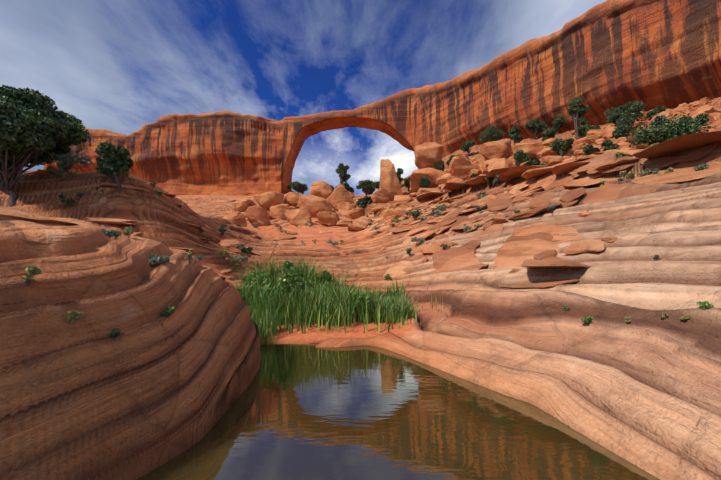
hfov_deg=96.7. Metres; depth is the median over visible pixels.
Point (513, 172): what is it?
rock slab
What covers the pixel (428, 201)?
slab sheet
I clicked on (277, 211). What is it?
rock
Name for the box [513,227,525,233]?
slab sheet
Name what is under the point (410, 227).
slab sheet
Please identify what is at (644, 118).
talus
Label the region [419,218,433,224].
slab sheet
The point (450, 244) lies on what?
pebble
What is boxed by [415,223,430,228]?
slab sheet
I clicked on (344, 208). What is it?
rock
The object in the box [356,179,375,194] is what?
tree
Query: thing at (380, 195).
rock
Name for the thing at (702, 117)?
slope tree
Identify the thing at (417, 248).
slab
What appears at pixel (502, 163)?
rock
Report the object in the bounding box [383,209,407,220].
stone
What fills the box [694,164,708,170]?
scrub
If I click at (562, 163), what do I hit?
slab sheet
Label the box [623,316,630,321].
shrub
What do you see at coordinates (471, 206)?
slab sheet
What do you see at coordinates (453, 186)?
boulder
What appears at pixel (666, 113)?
talus
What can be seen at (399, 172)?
tree
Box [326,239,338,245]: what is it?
scrub
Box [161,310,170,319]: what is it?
shrub
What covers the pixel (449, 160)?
slope tree
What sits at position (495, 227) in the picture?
rock slab
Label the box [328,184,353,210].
rock
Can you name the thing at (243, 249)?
scrub
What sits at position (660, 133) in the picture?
slope tree
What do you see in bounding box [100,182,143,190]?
slab outcrop
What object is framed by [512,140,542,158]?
rock
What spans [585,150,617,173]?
slab sheet
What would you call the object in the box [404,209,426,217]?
stone
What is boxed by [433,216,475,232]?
slab sheet
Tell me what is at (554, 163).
slab sheet
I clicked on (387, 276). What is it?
scrub
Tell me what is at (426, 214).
slab sheet
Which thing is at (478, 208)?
shrub
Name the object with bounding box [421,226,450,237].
slab sheet
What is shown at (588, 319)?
shrub
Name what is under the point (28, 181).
slab outcrop
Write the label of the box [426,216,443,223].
slab sheet
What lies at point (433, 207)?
slab sheet
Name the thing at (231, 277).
slab outcrop
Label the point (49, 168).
scrub
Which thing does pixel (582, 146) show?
talus
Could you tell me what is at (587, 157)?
slab sheet
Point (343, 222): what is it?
stone
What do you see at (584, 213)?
pebble
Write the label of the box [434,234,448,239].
slab
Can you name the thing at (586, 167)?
slab sheet
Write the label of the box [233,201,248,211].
rock
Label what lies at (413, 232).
rock slab
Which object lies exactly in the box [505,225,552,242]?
slab sheet
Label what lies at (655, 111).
slope tree
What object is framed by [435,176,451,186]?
talus
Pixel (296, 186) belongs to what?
tree
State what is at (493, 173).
slab rim
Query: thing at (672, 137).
slope tree
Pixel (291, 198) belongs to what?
rock
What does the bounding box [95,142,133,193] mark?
tree
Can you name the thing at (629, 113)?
slope tree
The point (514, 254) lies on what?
rock slab
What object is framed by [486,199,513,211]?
rock slab
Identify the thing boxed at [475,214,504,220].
slab
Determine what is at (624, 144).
talus
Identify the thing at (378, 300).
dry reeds
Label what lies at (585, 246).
boulder
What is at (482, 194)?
scrub
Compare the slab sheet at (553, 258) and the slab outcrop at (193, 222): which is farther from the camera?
the slab outcrop at (193, 222)
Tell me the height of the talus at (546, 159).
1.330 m
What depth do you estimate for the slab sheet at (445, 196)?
28.73 m
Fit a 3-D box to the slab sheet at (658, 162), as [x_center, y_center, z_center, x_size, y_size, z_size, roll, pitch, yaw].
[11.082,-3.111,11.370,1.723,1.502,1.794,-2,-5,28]
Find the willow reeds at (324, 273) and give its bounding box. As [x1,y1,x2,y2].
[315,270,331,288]
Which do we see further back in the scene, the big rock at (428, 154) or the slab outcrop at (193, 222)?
the big rock at (428, 154)
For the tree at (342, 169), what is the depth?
78.95 m
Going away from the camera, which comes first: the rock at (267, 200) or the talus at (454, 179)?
the rock at (267, 200)
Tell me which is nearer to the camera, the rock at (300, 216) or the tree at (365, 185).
the rock at (300, 216)
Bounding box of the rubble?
[371,207,381,211]
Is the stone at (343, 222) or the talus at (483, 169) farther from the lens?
the talus at (483, 169)
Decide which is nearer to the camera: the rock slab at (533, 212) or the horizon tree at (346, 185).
the rock slab at (533, 212)
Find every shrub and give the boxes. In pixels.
[21,265,42,285]
[58,194,76,207]
[67,310,83,322]
[109,328,119,341]
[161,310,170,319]
[166,306,174,313]
[184,249,193,263]
[217,225,226,234]
[476,205,487,212]
[580,316,593,323]
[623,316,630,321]
[660,312,667,318]
[678,315,692,320]
[696,301,713,308]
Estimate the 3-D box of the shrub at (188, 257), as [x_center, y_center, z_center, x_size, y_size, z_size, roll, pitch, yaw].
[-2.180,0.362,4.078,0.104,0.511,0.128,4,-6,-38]
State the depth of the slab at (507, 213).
14.68 m
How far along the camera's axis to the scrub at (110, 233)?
3.50 m
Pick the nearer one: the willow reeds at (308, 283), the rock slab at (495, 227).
the willow reeds at (308, 283)
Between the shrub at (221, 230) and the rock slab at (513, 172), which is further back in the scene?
the rock slab at (513, 172)
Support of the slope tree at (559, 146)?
on the terrain
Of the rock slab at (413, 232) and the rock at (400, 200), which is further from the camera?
the rock at (400, 200)
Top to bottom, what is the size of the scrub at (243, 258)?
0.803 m
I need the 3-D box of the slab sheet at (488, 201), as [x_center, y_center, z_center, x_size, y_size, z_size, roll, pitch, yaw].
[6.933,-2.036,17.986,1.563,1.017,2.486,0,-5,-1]
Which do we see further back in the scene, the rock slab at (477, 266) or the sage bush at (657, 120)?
the sage bush at (657, 120)
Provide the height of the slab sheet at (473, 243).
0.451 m
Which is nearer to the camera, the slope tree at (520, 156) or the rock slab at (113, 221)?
the rock slab at (113, 221)
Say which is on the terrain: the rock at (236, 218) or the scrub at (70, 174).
the rock at (236, 218)
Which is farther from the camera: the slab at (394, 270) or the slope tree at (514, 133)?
the slope tree at (514, 133)
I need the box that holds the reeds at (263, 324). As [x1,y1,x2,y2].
[247,299,290,344]
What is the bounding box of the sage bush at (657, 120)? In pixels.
[649,114,668,126]
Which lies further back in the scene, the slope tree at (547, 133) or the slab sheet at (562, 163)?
the slope tree at (547, 133)
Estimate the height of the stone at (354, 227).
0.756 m
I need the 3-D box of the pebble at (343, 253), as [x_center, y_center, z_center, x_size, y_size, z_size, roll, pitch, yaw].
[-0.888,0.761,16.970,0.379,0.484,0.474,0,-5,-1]
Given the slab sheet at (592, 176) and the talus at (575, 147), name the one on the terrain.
the talus at (575, 147)
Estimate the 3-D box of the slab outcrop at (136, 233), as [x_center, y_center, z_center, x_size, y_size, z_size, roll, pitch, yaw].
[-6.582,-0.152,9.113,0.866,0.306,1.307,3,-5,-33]
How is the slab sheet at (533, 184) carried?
on the slab sheet at (535, 189)
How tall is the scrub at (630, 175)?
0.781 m
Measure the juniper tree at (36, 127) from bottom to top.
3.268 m
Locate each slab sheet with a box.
[384,216,403,225]
[389,227,399,233]
[391,227,405,231]
[395,216,428,226]
[399,205,408,209]
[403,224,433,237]
[403,230,432,243]
[404,222,419,230]
[408,217,426,225]
[409,211,431,218]
[413,193,424,205]
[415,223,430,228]
[419,190,442,204]
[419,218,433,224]
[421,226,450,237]
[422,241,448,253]
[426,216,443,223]
[426,223,440,230]
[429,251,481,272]
[430,204,450,209]
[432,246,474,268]
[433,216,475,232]
[436,191,449,199]
[439,199,454,203]
[441,219,455,225]
[443,206,465,218]
[446,217,495,234]
[451,225,470,229]
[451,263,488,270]
[458,205,487,213]
[462,210,483,215]
[462,239,482,247]
[464,205,479,209]
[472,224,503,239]
[473,198,494,204]
[478,194,496,201]
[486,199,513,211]
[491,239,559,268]
[496,192,511,197]
[498,279,579,287]
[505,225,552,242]
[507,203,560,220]
[508,186,543,197]
[509,185,521,193]
[510,181,531,189]
[512,193,532,198]
[512,208,532,214]
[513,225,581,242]
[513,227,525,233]
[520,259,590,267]
[529,180,537,188]
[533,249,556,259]
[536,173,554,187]
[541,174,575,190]
[542,257,561,259]
[546,160,562,165]
[553,160,578,165]
[554,200,577,208]
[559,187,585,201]
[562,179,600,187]
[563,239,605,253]
[568,168,586,176]
[576,164,597,171]
[577,156,592,160]
[578,156,628,178]
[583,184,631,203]
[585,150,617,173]
[592,177,621,187]
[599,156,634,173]
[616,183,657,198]
[618,147,642,156]
[629,144,649,149]
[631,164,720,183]
[639,153,681,168]
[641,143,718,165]
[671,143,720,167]
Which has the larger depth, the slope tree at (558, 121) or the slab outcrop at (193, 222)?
the slope tree at (558, 121)
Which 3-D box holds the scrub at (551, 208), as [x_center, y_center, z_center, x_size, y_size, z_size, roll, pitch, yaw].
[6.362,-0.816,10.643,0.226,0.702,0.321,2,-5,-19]
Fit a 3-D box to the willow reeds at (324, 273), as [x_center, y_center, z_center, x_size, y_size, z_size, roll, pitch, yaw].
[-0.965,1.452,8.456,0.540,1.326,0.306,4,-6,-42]
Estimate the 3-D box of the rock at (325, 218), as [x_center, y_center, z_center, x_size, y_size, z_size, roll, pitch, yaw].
[-3.219,-2.019,33.025,2.399,1.651,1.795,0,-5,-1]
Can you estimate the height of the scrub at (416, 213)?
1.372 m
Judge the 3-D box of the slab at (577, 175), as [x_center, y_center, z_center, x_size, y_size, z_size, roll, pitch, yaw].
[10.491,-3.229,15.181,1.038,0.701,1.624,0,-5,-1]
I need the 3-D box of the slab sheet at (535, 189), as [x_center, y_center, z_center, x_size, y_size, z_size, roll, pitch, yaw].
[8.764,-2.494,17.065,2.233,0.682,2.618,0,-5,-1]
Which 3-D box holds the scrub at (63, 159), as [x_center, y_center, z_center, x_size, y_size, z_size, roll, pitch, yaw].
[-8.700,-2.095,9.643,1.106,1.184,0.731,0,-5,-1]
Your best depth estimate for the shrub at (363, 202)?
41.07 m
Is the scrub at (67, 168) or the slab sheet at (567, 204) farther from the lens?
the slab sheet at (567, 204)
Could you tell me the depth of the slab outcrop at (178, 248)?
9.37 m
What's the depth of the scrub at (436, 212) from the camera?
20.18 m
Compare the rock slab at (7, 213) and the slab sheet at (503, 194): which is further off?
the slab sheet at (503, 194)
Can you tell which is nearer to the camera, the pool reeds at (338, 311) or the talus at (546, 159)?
the pool reeds at (338, 311)
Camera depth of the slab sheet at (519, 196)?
16.16 m
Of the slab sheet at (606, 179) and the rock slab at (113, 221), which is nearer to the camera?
the rock slab at (113, 221)
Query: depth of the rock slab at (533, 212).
11.49 m
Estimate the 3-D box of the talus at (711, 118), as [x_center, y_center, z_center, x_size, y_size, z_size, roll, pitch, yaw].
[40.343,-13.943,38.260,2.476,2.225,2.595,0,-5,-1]
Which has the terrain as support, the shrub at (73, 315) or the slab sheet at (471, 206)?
the shrub at (73, 315)
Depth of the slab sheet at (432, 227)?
16.36 m
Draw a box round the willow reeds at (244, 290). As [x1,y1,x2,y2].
[237,284,251,304]
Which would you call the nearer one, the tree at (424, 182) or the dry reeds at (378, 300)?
the dry reeds at (378, 300)
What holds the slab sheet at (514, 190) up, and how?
on the terrain
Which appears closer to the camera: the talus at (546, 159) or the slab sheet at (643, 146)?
the slab sheet at (643, 146)
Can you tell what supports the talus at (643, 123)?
on the terrain
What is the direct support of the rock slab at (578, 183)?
on the terrain
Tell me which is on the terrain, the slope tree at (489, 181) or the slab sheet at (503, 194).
the slope tree at (489, 181)
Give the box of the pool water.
[137,343,659,479]
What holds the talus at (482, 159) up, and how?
on the terrain
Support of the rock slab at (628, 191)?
on the terrain
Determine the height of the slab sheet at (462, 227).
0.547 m
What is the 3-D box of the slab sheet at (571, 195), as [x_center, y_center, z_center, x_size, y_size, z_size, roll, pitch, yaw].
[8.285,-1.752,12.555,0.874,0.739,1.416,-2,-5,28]
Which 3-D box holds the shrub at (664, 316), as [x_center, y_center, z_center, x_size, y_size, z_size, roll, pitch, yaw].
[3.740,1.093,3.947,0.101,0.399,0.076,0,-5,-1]
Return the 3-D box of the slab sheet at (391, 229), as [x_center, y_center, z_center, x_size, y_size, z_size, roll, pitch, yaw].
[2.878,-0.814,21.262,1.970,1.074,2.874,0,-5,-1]
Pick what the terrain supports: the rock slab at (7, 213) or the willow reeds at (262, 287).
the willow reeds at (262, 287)
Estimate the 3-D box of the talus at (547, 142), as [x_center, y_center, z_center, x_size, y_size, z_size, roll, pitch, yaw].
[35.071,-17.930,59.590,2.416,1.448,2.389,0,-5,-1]
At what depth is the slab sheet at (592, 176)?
14.05 m
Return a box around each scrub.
[46,166,67,176]
[47,150,91,178]
[50,168,78,179]
[57,165,71,170]
[100,229,119,238]
[123,226,134,237]
[148,254,169,264]
[217,249,228,258]
[227,255,239,265]
[235,254,248,264]
[237,245,252,253]
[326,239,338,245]
[384,274,391,279]
[406,209,422,219]
[411,237,424,245]
[430,203,448,216]
[440,244,449,249]
[476,191,485,197]
[547,205,554,213]
[614,152,626,155]
[619,170,635,182]
[639,168,661,176]
[658,167,673,175]
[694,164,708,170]
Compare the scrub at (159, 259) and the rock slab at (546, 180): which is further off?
the rock slab at (546, 180)
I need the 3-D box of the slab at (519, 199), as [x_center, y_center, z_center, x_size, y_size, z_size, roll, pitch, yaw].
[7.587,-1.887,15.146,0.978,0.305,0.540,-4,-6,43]
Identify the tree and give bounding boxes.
[0,84,90,206]
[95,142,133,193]
[290,181,308,193]
[336,163,349,184]
[343,182,349,189]
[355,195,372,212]
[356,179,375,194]
[371,181,379,188]
[396,168,403,185]
[404,177,409,191]
[419,177,430,187]
[434,160,444,170]
[446,154,460,166]
[460,139,475,156]
[479,125,504,141]
[485,176,499,186]
[508,125,522,144]
[513,150,529,165]
[523,118,549,139]
[524,159,540,165]
[542,127,555,141]
[549,138,574,155]
[552,116,565,134]
[567,96,587,138]
[577,124,600,137]
[582,144,599,154]
[601,139,618,151]
[604,99,646,130]
[611,123,629,138]
[626,111,710,147]
[646,106,666,118]
[666,135,678,140]
[676,113,709,123]
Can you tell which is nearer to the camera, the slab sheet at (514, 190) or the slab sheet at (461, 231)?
the slab sheet at (461, 231)
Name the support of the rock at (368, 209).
on the terrain
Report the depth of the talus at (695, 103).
45.49 m
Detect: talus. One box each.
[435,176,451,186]
[447,178,464,182]
[471,169,480,174]
[477,157,487,164]
[479,165,487,173]
[483,158,501,166]
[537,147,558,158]
[540,156,552,163]
[542,138,555,145]
[549,156,563,162]
[571,144,579,152]
[573,150,582,155]
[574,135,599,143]
[579,143,587,149]
[586,129,603,138]
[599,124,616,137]
[617,142,630,147]
[619,136,634,144]
[634,121,651,128]
[635,111,647,120]
[651,111,672,126]
[670,107,688,112]
[670,113,687,122]
[685,101,700,106]
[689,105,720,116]
[692,112,713,122]
[697,125,707,132]
[709,112,720,119]
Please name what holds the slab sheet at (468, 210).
on the terrain
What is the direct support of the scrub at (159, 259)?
on the terrain
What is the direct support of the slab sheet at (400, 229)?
on the terrain
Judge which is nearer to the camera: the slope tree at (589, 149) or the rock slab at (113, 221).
the rock slab at (113, 221)
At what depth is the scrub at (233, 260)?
11.27 m
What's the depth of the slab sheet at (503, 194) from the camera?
18.70 m
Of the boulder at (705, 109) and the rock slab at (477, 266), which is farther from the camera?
the boulder at (705, 109)
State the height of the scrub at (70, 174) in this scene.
0.725 m
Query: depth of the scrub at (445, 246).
11.67 m
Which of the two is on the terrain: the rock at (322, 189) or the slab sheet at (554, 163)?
the rock at (322, 189)
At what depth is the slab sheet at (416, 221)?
20.13 m
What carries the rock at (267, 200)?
on the terrain
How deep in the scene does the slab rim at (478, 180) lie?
25.08 m
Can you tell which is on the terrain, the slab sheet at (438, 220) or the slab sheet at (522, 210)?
the slab sheet at (522, 210)
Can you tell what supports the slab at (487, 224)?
on the terrain
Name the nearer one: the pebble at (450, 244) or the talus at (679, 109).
the pebble at (450, 244)
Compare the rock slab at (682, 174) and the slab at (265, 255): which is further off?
the slab at (265, 255)
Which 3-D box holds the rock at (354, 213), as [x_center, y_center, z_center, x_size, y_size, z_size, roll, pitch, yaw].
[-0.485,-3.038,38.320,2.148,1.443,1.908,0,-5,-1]
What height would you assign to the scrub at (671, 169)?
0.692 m
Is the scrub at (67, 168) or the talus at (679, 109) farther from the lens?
the talus at (679, 109)
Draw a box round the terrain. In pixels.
[0,97,720,479]
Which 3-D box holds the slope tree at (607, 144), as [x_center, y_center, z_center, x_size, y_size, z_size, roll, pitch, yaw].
[30.087,-10.683,38.631,1.791,3.216,1.815,0,-5,-1]
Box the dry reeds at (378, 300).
[255,267,442,324]
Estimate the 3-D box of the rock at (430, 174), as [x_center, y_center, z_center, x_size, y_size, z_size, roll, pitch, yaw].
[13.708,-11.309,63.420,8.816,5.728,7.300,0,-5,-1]
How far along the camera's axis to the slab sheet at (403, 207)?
31.71 m
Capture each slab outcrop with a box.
[16,181,41,182]
[29,169,52,173]
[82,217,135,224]
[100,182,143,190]
[121,232,141,235]
[167,246,189,249]
[185,220,200,226]
[220,269,232,272]
[225,275,237,279]
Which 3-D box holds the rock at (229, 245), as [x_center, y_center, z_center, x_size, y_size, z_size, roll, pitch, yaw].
[-5.569,0.534,13.231,1.861,1.167,1.845,0,-5,-1]
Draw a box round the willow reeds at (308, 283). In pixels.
[302,279,315,298]
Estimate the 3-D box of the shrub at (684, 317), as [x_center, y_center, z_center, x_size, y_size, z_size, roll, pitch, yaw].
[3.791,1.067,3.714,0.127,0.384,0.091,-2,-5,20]
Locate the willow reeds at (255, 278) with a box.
[251,276,261,294]
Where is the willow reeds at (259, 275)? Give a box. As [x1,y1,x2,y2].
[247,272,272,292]
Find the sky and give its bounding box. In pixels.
[0,0,606,194]
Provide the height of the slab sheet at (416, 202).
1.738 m
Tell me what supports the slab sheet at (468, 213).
on the terrain
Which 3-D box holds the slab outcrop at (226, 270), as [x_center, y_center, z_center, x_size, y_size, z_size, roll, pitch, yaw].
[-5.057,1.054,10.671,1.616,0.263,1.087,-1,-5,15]
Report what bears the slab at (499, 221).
on the terrain
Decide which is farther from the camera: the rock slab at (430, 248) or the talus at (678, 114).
the talus at (678, 114)
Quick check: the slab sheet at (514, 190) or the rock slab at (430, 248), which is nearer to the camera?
the rock slab at (430, 248)
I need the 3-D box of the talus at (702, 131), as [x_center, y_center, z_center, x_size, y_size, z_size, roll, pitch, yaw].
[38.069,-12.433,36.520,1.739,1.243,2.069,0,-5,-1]
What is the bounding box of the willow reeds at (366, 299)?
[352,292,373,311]
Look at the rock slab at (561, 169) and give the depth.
15.70 m
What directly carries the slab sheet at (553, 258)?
on the terrain
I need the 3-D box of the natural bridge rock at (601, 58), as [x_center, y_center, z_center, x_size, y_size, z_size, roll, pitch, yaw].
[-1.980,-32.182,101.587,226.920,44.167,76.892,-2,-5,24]
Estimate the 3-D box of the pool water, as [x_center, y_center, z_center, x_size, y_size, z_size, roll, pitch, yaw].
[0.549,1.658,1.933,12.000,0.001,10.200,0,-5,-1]
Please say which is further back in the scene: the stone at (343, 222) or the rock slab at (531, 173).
the stone at (343, 222)
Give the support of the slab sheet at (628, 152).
on the slab sheet
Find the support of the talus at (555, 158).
on the terrain
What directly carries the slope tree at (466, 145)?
on the terrain
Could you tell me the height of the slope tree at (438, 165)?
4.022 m
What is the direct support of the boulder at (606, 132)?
on the terrain
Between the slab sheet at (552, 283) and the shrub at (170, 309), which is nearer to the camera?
the shrub at (170, 309)
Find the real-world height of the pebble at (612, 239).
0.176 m
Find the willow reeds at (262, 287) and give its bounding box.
[260,281,287,302]
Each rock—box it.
[43,0,720,195]
[217,239,245,255]
[223,212,246,226]
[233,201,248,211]
[245,206,269,225]
[254,191,283,209]
[270,204,289,219]
[283,192,299,205]
[285,208,311,225]
[298,194,332,217]
[310,181,332,198]
[317,211,339,226]
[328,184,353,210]
[337,202,354,216]
[348,208,364,218]
[355,201,373,212]
[371,188,388,202]
[379,159,402,200]
[394,195,413,205]
[410,168,445,192]
[414,142,442,168]
[418,188,440,194]
[448,155,478,180]
[480,138,511,159]
[487,158,515,171]
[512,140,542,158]
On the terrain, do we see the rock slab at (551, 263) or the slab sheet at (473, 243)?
the rock slab at (551, 263)
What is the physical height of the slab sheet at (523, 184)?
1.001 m
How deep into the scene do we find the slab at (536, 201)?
13.49 m
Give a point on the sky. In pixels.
(117, 66)
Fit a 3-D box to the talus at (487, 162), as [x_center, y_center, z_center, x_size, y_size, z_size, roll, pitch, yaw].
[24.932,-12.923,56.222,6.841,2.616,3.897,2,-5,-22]
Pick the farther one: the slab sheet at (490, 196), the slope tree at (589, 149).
the slope tree at (589, 149)
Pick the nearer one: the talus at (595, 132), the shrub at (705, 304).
the shrub at (705, 304)
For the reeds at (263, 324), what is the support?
on the terrain
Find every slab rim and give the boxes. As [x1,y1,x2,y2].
[416,192,445,199]
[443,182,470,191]
[464,175,486,185]
[486,167,510,177]
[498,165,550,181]
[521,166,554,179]
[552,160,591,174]
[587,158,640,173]
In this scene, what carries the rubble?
on the terrain
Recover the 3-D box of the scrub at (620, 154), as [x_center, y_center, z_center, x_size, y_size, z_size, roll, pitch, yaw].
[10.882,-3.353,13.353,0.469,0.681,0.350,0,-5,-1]
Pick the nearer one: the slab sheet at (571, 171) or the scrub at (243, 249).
the scrub at (243, 249)
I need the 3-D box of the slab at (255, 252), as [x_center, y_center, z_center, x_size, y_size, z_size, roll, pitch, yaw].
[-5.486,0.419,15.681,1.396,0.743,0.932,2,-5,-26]
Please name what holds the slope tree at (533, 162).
on the terrain
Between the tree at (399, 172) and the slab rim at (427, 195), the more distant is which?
the tree at (399, 172)
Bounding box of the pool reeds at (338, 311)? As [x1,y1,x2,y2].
[225,252,418,334]
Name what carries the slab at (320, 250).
on the terrain
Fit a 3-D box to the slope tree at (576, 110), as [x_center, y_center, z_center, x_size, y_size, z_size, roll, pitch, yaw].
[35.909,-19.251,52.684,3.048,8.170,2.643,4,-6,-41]
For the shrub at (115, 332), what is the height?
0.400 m
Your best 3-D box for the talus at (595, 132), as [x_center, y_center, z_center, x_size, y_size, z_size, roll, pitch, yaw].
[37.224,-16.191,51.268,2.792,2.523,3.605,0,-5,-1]
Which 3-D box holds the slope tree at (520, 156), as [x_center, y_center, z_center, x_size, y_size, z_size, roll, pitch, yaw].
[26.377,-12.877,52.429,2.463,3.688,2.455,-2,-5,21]
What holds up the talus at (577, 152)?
on the terrain
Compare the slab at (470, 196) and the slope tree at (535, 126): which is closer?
the slab at (470, 196)
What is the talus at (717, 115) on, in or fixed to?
on the terrain
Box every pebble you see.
[340,250,346,255]
[448,242,457,246]
[578,211,591,216]
[601,236,617,242]
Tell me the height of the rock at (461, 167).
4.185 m
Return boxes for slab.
[244,246,260,254]
[255,251,275,256]
[277,236,296,238]
[316,249,330,251]
[383,261,413,277]
[411,240,426,252]
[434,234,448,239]
[463,194,475,199]
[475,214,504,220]
[482,221,492,226]
[491,219,507,225]
[503,212,511,215]
[512,197,531,202]
[529,194,553,208]
[570,171,586,178]
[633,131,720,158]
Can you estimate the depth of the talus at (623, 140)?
41.35 m
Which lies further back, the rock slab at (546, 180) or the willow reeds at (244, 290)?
the rock slab at (546, 180)
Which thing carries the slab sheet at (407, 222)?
on the slab sheet at (391, 229)
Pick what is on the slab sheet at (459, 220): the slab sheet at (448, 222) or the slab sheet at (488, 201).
the slab sheet at (448, 222)
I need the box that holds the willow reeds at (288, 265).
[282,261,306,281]
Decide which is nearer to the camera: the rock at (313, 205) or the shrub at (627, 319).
the shrub at (627, 319)
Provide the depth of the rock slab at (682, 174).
9.72 m
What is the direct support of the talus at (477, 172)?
on the terrain
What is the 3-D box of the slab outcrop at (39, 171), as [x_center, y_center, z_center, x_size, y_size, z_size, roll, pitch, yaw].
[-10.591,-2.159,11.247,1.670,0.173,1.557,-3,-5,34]
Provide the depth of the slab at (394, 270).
11.62 m
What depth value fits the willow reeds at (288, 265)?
8.35 m
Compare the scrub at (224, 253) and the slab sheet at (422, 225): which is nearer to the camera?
the scrub at (224, 253)
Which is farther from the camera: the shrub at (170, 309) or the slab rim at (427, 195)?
the slab rim at (427, 195)
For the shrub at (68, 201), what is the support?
on the terrain
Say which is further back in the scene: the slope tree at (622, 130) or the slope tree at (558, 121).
the slope tree at (558, 121)
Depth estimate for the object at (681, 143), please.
10.24 m
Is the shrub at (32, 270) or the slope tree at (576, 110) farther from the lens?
the slope tree at (576, 110)
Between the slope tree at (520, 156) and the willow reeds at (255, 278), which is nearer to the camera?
the willow reeds at (255, 278)
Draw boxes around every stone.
[237,198,255,205]
[336,219,352,226]
[347,224,365,230]
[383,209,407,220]
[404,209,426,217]
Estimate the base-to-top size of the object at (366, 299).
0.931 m
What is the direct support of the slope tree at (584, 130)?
on the terrain
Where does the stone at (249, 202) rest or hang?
on the terrain
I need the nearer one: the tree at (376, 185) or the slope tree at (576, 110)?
the slope tree at (576, 110)
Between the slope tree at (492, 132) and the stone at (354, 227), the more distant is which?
the slope tree at (492, 132)
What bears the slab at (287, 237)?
on the terrain
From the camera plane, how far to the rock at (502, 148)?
58.38 m
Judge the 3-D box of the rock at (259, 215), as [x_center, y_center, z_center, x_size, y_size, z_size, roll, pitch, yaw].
[-10.405,-2.221,32.847,2.288,2.255,1.812,0,-5,-1]
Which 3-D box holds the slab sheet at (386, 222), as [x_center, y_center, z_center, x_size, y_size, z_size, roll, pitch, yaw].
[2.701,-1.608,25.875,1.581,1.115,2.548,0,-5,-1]
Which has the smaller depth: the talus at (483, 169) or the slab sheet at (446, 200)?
the slab sheet at (446, 200)
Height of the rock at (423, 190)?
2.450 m
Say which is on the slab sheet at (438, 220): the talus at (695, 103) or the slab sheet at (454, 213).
the slab sheet at (454, 213)
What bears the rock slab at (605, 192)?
on the terrain
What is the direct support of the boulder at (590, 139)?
on the terrain
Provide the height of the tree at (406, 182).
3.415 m
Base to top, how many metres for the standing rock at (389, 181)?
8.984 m

